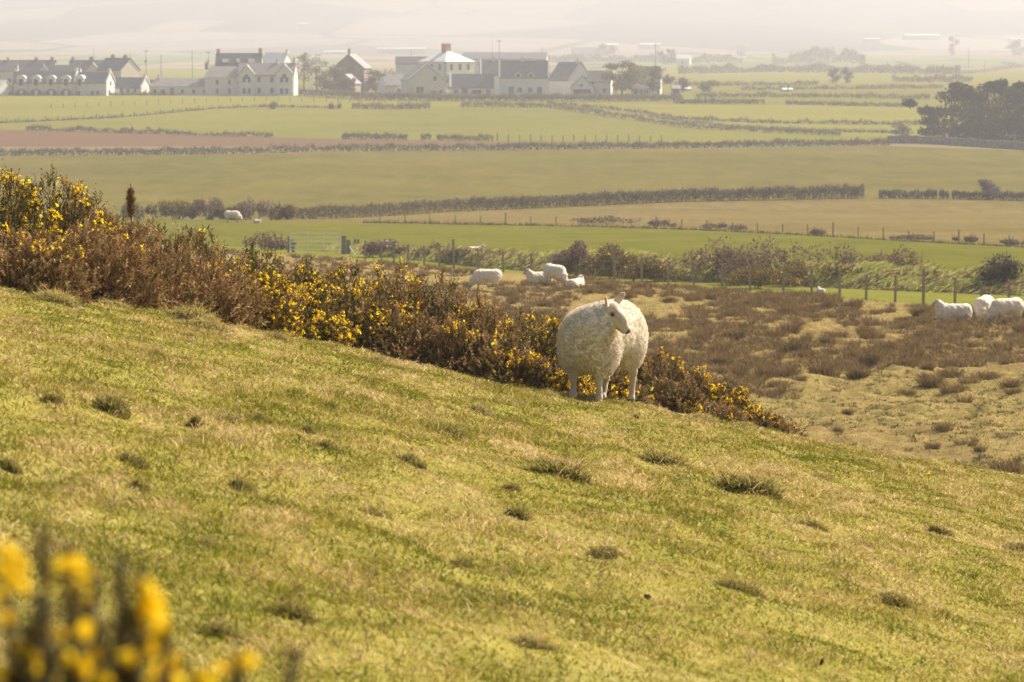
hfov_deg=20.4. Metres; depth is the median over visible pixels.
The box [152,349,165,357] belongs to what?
grass tussock
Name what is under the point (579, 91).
garden wall
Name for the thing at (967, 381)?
rush clump
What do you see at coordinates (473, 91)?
window
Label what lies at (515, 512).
grass tussock
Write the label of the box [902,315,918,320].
rush clump
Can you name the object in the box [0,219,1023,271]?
meadow field
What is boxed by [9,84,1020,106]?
village ground
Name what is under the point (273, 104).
field bush
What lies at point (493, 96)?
hedge
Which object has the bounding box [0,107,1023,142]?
sloping field
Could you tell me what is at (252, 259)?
gorse bush
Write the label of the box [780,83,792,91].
hut
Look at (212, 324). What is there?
grass tussock
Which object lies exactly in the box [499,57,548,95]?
house
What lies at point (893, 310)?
rush clump
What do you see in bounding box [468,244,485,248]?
sheep
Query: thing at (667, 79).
broadleaf tree
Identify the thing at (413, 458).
grass tussock
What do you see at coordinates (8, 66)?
house
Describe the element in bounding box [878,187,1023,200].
hedge
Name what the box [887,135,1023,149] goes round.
hedge
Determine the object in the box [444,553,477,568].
grass tussock
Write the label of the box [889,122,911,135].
broadleaf tree
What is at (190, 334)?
grass tussock
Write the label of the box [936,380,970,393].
rush clump
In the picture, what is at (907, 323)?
rush clump
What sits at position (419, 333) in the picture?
gorse bush
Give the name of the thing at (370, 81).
broadleaf tree
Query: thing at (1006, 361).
rush clump
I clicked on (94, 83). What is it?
house
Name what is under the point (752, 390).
rush clump
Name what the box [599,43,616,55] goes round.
broadleaf tree
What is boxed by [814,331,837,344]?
rush clump
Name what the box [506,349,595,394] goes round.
gorse bush
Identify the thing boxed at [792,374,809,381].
rush clump
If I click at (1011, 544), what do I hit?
grass tussock
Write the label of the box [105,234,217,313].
gorse bush
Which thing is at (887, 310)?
rush clump
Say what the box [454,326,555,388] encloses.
gorse bush
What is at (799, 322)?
rush clump
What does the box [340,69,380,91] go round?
broadleaf tree
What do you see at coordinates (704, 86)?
broadleaf tree
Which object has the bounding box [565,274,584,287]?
sheep
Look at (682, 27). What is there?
hills
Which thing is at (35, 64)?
house
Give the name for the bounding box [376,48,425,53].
farm shed
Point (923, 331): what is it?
rush clump
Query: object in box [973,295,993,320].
sheep
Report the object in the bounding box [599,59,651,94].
broadleaf tree
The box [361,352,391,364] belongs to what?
grass tussock
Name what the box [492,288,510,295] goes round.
rush clump
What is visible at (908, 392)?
rush clump
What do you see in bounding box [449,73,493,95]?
shed
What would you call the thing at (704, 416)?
grass tussock
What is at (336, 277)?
gorse bush
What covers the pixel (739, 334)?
rush clump
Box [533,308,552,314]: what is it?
rush clump
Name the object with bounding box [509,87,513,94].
door
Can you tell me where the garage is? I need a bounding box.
[670,85,680,94]
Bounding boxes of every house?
[0,57,18,85]
[12,67,77,95]
[18,56,56,70]
[69,56,102,71]
[75,68,115,95]
[96,54,140,76]
[114,74,149,94]
[149,74,204,94]
[204,62,237,94]
[215,48,263,67]
[237,57,297,94]
[263,49,291,62]
[400,61,446,93]
[418,43,473,91]
[479,57,498,92]
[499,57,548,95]
[549,59,586,94]
[569,76,593,95]
[586,70,612,94]
[631,66,662,93]
[736,44,745,55]
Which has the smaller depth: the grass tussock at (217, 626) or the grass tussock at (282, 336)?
the grass tussock at (217, 626)
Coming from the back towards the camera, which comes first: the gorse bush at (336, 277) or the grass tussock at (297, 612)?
the gorse bush at (336, 277)
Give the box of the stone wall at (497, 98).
[304,90,676,98]
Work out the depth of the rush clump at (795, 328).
91.10 m
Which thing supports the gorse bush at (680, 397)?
on the hillside
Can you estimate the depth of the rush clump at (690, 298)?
106.72 m
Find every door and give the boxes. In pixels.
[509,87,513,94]
[673,89,679,94]
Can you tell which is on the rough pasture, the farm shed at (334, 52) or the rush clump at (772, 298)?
the rush clump at (772, 298)
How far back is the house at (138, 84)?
769.87 m
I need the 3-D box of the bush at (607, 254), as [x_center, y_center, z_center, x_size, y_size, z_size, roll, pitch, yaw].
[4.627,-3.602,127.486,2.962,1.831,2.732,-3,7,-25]
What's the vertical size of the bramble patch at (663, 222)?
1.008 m
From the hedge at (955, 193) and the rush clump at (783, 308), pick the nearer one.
the rush clump at (783, 308)
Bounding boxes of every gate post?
[287,236,288,251]
[291,241,294,251]
[341,235,345,253]
[347,239,350,253]
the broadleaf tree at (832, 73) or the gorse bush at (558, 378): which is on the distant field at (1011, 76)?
the broadleaf tree at (832, 73)
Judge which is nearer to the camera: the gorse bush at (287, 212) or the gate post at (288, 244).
the gate post at (288, 244)
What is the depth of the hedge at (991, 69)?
1494.68 m
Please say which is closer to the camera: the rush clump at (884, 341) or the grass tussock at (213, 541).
the grass tussock at (213, 541)
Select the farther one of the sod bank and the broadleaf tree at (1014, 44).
the broadleaf tree at (1014, 44)
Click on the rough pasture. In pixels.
(817, 432)
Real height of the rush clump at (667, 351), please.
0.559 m
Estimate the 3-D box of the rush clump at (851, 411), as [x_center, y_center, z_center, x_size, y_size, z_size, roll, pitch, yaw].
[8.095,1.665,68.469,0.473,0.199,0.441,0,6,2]
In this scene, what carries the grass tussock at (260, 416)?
on the hillside
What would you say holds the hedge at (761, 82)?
on the village ground at (774, 100)
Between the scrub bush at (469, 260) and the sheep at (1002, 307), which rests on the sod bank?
the scrub bush at (469, 260)
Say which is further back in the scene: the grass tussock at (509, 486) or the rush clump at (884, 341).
the rush clump at (884, 341)
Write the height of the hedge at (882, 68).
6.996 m
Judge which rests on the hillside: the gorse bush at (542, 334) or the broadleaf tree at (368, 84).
the gorse bush at (542, 334)
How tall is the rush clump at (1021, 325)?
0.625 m
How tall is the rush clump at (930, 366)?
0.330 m
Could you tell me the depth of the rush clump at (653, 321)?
93.97 m
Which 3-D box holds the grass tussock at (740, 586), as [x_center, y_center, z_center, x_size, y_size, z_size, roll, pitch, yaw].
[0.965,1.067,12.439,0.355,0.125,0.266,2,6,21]
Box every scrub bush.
[186,194,226,219]
[232,196,274,219]
[242,230,296,249]
[359,236,406,256]
[411,240,454,258]
[434,245,470,264]
[462,248,525,264]
[518,249,547,261]
[545,239,622,275]
[683,235,766,275]
[714,236,814,284]
[801,242,864,264]
[845,249,901,264]
[873,242,939,267]
[976,251,1023,283]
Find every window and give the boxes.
[15,89,27,94]
[30,89,42,94]
[45,89,57,94]
[60,89,72,94]
[416,87,423,93]
[472,90,481,93]
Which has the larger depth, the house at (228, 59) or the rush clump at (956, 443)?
the house at (228, 59)
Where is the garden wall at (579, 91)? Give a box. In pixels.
[573,89,590,93]
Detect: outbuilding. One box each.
[50,65,81,71]
[334,74,361,91]
[377,69,402,93]
[395,56,429,76]
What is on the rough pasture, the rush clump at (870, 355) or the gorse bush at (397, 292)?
the rush clump at (870, 355)
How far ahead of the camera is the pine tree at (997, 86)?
537.74 m
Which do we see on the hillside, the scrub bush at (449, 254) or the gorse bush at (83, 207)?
the gorse bush at (83, 207)
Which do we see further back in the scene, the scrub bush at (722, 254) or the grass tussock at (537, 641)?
the scrub bush at (722, 254)
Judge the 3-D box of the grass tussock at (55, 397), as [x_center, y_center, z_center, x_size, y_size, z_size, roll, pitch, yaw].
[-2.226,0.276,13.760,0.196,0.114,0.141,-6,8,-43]
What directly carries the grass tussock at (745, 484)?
on the hillside
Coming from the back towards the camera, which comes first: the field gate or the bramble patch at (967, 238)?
the bramble patch at (967, 238)
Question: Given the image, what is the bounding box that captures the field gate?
[290,233,339,250]
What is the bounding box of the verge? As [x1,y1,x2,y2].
[164,242,1023,310]
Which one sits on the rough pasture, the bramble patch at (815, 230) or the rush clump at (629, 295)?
the rush clump at (629, 295)
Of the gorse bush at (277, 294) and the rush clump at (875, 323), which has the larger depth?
the rush clump at (875, 323)
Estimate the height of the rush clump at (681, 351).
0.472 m
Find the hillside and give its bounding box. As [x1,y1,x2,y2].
[0,290,1023,681]
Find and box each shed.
[0,80,12,95]
[298,23,308,27]
[322,51,346,53]
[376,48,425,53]
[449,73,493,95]
[462,52,547,73]
[604,43,617,49]
[638,43,660,49]
[676,55,691,64]
[862,38,880,42]
[902,34,938,39]
[1008,38,1022,42]
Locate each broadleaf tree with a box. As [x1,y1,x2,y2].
[297,52,321,89]
[301,59,329,89]
[314,64,346,90]
[334,76,357,91]
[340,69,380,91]
[365,78,377,91]
[444,74,449,89]
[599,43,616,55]
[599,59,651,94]
[613,73,622,93]
[645,65,675,94]
[656,48,676,64]
[675,77,690,92]
[696,79,719,91]
[825,67,842,82]
[840,67,853,82]
[858,53,866,64]
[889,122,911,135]
[948,36,958,55]
[1005,39,1023,55]
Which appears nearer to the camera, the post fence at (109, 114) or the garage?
the post fence at (109, 114)
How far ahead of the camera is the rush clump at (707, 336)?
88.38 m
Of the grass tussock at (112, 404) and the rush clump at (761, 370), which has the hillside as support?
the grass tussock at (112, 404)
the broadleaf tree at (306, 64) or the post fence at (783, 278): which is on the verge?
the post fence at (783, 278)
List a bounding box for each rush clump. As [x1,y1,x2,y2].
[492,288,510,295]
[499,288,519,296]
[500,306,514,317]
[502,293,523,301]
[506,298,517,303]
[527,315,555,325]
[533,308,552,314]
[535,295,560,305]
[538,310,560,319]
[543,286,565,291]
[583,286,595,293]
[596,288,610,293]
[601,281,617,289]
[624,290,637,298]
[639,289,655,296]
[640,309,656,319]
[647,319,660,325]
[647,339,674,348]
[650,343,671,357]
[652,314,683,323]
[658,295,679,302]
[664,344,684,354]
[667,321,690,327]
[681,290,700,299]
[684,296,695,301]
[684,350,713,356]
[687,328,714,340]
[692,291,704,300]
[699,289,724,299]
[706,339,730,351]
[710,355,735,364]
[712,308,737,315]
[712,353,731,364]
[723,326,755,338]
[724,363,750,376]
[735,319,751,327]
[736,296,761,305]
[736,386,755,393]
[748,372,769,379]
[750,361,777,376]
[752,313,766,317]
[758,291,786,302]
[760,325,790,337]
[762,336,785,344]
[765,379,779,386]
[768,364,799,376]
[772,319,809,333]
[773,304,799,314]
[776,361,802,371]
[778,333,812,351]
[786,318,808,324]
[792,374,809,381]
[796,356,845,376]
[798,331,815,339]
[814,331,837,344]
[818,298,837,307]
[820,328,854,337]
[823,291,838,297]
[830,425,843,431]
[839,360,877,378]
[840,407,856,414]
[842,347,865,356]
[844,297,867,307]
[845,307,864,316]
[846,319,859,325]
[852,345,892,364]
[854,325,873,332]
[856,324,879,338]
[858,316,892,325]
[868,307,881,314]
[869,328,886,338]
[874,338,899,345]
[880,308,892,312]
[884,305,895,312]
[889,346,932,360]
[893,354,926,367]
[893,387,917,395]
[897,317,913,328]
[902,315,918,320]
[902,446,914,450]
[905,302,934,310]
[905,304,930,315]
[908,324,940,337]
[909,371,949,387]
[910,337,923,346]
[914,303,934,313]
[916,374,946,386]
[917,359,937,369]
[924,440,941,449]
[932,419,955,431]
[934,365,965,377]
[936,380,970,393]
[952,394,974,402]
[952,438,966,445]
[954,372,984,383]
[964,438,977,445]
[966,354,995,362]
[969,367,1004,379]
[973,443,986,451]
[980,452,1023,474]
[992,374,1023,387]
[995,354,1016,364]
[1003,387,1022,394]
[1008,321,1023,332]
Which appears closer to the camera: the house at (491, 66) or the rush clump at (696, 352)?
the rush clump at (696, 352)
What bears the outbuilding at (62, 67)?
on the village ground at (774, 100)
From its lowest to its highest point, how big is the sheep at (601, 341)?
1.080 m
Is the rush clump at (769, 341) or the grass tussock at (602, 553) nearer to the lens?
the grass tussock at (602, 553)
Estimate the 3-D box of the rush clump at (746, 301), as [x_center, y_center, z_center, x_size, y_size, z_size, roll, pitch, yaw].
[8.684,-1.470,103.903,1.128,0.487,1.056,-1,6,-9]
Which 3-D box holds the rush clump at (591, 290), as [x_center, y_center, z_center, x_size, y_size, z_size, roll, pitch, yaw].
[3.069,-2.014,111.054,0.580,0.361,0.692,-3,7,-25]
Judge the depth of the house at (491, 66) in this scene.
794.13 m
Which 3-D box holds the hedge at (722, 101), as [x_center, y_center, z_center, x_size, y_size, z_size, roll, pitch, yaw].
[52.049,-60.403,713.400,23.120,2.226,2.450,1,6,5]
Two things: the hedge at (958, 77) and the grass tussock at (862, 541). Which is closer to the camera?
the grass tussock at (862, 541)
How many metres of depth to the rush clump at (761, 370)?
77.28 m
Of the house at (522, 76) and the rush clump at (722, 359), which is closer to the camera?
the rush clump at (722, 359)
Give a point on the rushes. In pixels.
(996, 347)
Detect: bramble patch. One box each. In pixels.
[569,215,641,223]
[647,217,677,225]
[700,221,747,229]
[809,227,825,234]
[888,231,934,239]
[952,233,979,241]
[999,234,1023,245]
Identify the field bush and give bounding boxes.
[270,100,277,108]
[328,100,342,108]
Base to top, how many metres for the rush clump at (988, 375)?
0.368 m
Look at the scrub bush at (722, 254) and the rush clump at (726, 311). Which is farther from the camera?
the scrub bush at (722, 254)
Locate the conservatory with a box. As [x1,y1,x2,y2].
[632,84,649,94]
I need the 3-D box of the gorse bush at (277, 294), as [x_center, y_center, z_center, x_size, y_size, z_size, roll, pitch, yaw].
[-2.298,-0.294,25.591,1.239,0.976,1.322,-4,7,-36]
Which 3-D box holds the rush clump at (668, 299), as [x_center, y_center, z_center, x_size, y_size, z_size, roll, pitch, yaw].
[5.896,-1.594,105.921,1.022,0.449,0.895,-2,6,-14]
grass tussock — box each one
[0,451,24,474]
[22,284,86,309]
[37,391,67,404]
[88,386,134,419]
[91,297,133,308]
[113,444,154,468]
[126,474,160,493]
[150,302,224,321]
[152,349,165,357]
[175,354,195,360]
[179,316,235,335]
[179,330,196,338]
[184,408,205,427]
[186,611,247,642]
[188,529,236,549]
[217,411,248,422]
[220,473,264,493]
[248,406,271,422]
[257,597,319,623]
[261,329,296,343]
[299,421,317,434]
[312,435,341,450]
[322,398,338,407]
[348,499,400,517]
[357,374,376,383]
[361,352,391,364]
[390,449,428,468]
[431,421,468,441]
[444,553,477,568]
[467,400,498,415]
[492,480,527,492]
[499,627,566,651]
[502,501,537,522]
[515,455,596,485]
[535,386,563,397]
[583,541,626,560]
[630,445,696,467]
[688,410,723,422]
[695,466,792,500]
[705,575,772,598]
[731,419,763,427]
[789,517,831,531]
[811,471,837,480]
[853,536,877,548]
[874,589,919,608]
[920,522,954,536]
[995,540,1023,550]
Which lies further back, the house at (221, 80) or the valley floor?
the valley floor
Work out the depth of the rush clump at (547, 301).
103.60 m
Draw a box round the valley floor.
[0,55,1023,68]
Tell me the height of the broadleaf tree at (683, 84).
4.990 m
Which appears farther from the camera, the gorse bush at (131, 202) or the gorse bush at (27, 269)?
the gorse bush at (131, 202)
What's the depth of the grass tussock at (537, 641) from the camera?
9.47 m
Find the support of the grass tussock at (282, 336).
on the hillside
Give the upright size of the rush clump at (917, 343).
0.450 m
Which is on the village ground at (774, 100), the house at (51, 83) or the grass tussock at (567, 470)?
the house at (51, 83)
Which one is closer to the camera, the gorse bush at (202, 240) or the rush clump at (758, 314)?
the gorse bush at (202, 240)
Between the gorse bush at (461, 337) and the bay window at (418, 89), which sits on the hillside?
the gorse bush at (461, 337)
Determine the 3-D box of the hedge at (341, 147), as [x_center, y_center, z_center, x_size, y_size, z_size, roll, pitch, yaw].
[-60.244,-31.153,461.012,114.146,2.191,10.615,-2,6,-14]
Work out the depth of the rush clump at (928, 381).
75.02 m
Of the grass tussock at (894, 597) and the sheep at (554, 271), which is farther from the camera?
the sheep at (554, 271)
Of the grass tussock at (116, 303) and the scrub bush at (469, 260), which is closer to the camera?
the grass tussock at (116, 303)
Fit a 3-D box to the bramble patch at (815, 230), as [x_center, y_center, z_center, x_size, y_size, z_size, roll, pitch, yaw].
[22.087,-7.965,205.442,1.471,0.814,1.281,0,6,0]
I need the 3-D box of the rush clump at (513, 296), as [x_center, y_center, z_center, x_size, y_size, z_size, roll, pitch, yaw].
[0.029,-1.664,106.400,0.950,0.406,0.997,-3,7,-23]
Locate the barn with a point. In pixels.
(356, 65)
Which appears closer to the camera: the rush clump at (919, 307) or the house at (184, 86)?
the rush clump at (919, 307)
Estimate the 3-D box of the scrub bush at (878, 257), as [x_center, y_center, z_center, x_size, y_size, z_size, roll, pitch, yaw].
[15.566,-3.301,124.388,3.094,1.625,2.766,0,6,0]
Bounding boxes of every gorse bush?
[0,159,84,265]
[0,222,104,303]
[0,516,310,681]
[9,163,117,264]
[15,215,175,309]
[75,189,169,264]
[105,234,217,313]
[120,202,156,219]
[124,184,136,240]
[130,213,219,285]
[149,199,193,219]
[170,245,272,328]
[172,221,248,284]
[211,205,238,219]
[227,228,296,292]
[229,256,322,339]
[266,254,342,303]
[268,201,297,219]
[276,279,362,346]
[320,252,406,317]
[325,283,412,357]
[347,249,440,324]
[351,296,460,370]
[401,261,486,332]
[407,311,505,374]
[437,287,511,336]
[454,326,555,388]
[482,305,543,350]
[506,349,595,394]
[512,313,588,378]
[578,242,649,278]
[585,371,662,407]
[586,352,652,385]
[615,345,694,390]
[621,254,689,281]
[640,372,717,415]
[674,364,722,399]
[704,395,751,422]
[705,374,761,416]
[723,260,801,288]
[740,404,789,432]
[769,257,854,286]
[774,416,811,437]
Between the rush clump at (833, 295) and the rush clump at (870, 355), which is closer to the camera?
the rush clump at (870, 355)
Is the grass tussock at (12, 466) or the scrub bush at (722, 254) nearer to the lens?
the grass tussock at (12, 466)
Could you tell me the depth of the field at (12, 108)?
689.95 m
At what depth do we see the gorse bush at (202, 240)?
27.30 m
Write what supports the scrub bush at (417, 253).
on the sod bank
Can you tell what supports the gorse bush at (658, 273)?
on the verge
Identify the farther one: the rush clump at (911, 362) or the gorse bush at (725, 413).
the rush clump at (911, 362)
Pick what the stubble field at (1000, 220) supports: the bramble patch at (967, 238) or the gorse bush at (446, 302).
the bramble patch at (967, 238)
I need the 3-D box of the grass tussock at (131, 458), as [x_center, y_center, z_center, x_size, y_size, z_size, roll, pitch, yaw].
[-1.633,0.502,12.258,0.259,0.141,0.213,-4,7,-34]
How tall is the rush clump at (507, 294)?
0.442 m
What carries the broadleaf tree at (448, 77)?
on the village ground at (774, 100)
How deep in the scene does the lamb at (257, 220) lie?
241.69 m
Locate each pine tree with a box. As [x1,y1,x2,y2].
[901,81,1001,139]
[949,78,1023,139]
[983,81,1023,141]
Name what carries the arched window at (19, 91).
in the house at (51, 83)
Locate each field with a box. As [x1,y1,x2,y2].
[0,95,1022,138]
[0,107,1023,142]
[0,129,940,146]
[0,146,1023,218]
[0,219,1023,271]
[47,199,1023,246]
[140,68,1023,84]
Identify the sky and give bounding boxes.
[0,0,1023,6]
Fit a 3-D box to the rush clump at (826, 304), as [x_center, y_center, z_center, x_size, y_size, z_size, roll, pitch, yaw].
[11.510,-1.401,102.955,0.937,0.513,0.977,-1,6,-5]
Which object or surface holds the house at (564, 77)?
on the village ground at (774, 100)
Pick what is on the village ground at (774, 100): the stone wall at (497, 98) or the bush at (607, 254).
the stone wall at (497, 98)
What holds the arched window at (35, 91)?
in the house at (51, 83)
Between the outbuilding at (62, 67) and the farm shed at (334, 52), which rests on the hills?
the farm shed at (334, 52)
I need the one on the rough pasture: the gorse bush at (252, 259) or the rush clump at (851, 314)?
the rush clump at (851, 314)
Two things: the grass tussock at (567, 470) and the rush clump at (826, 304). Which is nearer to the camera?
the grass tussock at (567, 470)
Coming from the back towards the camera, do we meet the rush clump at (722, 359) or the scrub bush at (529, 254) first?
the scrub bush at (529, 254)
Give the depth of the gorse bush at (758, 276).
116.70 m
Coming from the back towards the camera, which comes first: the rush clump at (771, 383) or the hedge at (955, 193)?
the hedge at (955, 193)
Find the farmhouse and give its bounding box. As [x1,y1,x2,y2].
[571,47,606,55]
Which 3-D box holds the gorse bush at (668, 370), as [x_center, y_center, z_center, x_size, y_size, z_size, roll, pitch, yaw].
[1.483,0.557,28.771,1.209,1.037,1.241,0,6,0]
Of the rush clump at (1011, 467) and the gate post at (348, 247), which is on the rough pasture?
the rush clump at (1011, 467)
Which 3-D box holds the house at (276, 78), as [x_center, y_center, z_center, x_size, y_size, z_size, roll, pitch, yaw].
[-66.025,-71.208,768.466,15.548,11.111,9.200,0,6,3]
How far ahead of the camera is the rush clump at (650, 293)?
111.01 m
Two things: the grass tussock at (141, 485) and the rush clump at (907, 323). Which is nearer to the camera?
the grass tussock at (141, 485)
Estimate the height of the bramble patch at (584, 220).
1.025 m
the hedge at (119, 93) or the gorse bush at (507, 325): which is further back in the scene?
the hedge at (119, 93)
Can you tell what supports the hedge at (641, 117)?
on the sloping field at (524, 123)
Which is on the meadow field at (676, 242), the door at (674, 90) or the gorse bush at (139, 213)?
the gorse bush at (139, 213)
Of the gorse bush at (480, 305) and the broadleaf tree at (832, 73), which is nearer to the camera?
the gorse bush at (480, 305)
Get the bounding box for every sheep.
[224,210,242,221]
[467,269,501,289]
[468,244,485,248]
[523,268,550,284]
[543,263,567,284]
[556,292,648,402]
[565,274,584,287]
[931,298,972,320]
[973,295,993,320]
[986,297,1023,323]
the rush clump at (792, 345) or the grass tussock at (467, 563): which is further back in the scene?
the rush clump at (792, 345)
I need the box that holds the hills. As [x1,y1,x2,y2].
[0,0,1023,54]
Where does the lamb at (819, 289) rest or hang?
on the rough pasture
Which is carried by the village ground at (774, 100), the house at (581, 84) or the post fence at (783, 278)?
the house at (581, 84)
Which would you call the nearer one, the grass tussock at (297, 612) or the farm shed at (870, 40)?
the grass tussock at (297, 612)
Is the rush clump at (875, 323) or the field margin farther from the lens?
the field margin
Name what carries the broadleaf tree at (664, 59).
on the valley floor
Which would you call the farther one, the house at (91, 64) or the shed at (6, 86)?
the house at (91, 64)
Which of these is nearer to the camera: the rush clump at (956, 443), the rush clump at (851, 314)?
the rush clump at (956, 443)
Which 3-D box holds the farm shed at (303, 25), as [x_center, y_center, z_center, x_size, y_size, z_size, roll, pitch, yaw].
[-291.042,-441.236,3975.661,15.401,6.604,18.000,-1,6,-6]
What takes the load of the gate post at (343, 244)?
on the verge
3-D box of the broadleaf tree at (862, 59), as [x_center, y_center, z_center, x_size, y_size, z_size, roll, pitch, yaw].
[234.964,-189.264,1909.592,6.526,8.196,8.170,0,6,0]
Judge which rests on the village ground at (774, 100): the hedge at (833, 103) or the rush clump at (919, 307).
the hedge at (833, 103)
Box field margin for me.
[0,144,1023,156]
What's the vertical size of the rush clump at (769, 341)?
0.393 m
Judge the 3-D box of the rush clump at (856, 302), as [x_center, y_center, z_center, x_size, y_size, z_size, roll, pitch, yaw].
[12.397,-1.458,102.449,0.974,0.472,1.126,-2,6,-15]
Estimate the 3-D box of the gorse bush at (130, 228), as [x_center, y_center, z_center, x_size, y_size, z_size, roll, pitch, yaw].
[-3.660,-0.694,25.732,1.440,1.415,1.455,0,6,0]
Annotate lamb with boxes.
[253,218,261,222]
[816,286,825,293]
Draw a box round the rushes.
[172,245,1023,473]
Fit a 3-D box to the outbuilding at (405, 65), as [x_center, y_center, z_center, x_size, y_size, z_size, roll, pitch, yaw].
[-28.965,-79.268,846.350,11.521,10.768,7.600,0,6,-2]
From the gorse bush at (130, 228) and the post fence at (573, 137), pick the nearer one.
the gorse bush at (130, 228)
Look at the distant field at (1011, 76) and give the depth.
1205.84 m
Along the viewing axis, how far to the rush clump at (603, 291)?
111.06 m
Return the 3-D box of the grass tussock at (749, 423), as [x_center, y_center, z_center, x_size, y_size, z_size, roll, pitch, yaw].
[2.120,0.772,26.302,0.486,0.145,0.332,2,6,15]
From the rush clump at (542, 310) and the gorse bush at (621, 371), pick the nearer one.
the gorse bush at (621, 371)
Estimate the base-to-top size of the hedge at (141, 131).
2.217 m
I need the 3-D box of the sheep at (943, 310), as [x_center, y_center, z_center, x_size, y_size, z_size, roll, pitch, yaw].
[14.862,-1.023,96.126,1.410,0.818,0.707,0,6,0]
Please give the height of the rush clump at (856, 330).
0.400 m
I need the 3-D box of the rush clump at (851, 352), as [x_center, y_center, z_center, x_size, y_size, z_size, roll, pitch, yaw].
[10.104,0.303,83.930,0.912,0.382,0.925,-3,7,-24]
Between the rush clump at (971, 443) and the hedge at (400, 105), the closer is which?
the rush clump at (971, 443)
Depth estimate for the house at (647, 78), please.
783.40 m
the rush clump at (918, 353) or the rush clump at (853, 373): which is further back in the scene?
the rush clump at (918, 353)
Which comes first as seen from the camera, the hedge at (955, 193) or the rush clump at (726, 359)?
the rush clump at (726, 359)
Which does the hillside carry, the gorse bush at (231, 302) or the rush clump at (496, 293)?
the gorse bush at (231, 302)
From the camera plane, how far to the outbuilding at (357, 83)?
779.15 m
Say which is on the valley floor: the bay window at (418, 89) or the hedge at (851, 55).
the hedge at (851, 55)
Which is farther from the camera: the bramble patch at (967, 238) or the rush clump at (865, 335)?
the bramble patch at (967, 238)
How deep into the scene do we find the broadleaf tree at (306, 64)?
841.58 m
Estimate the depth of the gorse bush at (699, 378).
28.65 m
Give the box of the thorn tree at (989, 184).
[973,177,1001,198]
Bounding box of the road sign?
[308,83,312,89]
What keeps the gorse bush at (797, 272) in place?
on the sod bank
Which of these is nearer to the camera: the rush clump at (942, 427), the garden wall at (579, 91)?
the rush clump at (942, 427)
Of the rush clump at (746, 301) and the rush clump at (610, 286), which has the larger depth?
the rush clump at (610, 286)
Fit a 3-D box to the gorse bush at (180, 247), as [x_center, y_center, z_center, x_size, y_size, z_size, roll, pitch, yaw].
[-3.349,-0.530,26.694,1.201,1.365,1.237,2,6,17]
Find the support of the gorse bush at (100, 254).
on the hillside
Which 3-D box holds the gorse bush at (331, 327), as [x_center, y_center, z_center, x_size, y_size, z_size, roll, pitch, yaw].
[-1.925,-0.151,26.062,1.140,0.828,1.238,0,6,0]
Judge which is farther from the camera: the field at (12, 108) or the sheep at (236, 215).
the field at (12, 108)
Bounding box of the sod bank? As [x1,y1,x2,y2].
[325,247,1021,295]
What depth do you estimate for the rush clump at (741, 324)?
93.34 m
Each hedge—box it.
[0,141,477,155]
[9,90,179,95]
[26,123,273,136]
[290,182,864,219]
[298,87,682,101]
[341,131,493,140]
[351,101,430,108]
[460,99,840,135]
[477,135,890,150]
[547,98,920,124]
[548,51,742,62]
[648,113,913,133]
[674,78,818,85]
[674,97,764,103]
[678,61,960,74]
[696,90,930,98]
[740,83,942,89]
[771,44,859,63]
[784,98,904,106]
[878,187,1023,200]
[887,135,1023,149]
[892,73,972,81]
[961,62,1023,73]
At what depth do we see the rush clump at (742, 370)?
77.48 m
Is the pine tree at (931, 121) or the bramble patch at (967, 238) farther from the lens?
the pine tree at (931, 121)
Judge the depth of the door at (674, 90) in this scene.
764.61 m
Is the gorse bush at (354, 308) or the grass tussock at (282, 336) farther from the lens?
the gorse bush at (354, 308)
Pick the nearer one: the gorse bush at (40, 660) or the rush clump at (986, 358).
the gorse bush at (40, 660)
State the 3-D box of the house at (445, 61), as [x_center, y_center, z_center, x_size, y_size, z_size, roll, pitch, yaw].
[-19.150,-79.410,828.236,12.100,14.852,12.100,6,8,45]
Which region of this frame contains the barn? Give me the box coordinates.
[333,48,372,91]
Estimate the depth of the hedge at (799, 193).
316.64 m
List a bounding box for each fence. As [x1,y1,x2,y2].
[6,104,211,122]
[51,97,421,107]
[362,219,1023,246]
[364,239,1023,303]
[379,213,1013,245]
[497,132,661,141]
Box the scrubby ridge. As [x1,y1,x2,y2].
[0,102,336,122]
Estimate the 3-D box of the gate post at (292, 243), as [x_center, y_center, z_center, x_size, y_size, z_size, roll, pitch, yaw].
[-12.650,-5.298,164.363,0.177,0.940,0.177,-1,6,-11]
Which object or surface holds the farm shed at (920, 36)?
on the hills
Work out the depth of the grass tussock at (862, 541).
15.87 m
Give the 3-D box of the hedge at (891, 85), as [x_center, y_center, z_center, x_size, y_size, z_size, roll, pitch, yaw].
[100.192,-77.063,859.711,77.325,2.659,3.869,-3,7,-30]
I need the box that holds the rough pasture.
[199,252,1023,475]
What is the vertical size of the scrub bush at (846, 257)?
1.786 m
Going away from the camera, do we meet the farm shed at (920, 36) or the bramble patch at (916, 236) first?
the bramble patch at (916, 236)
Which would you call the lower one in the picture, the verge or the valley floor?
the verge
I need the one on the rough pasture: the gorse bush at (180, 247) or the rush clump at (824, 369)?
the rush clump at (824, 369)

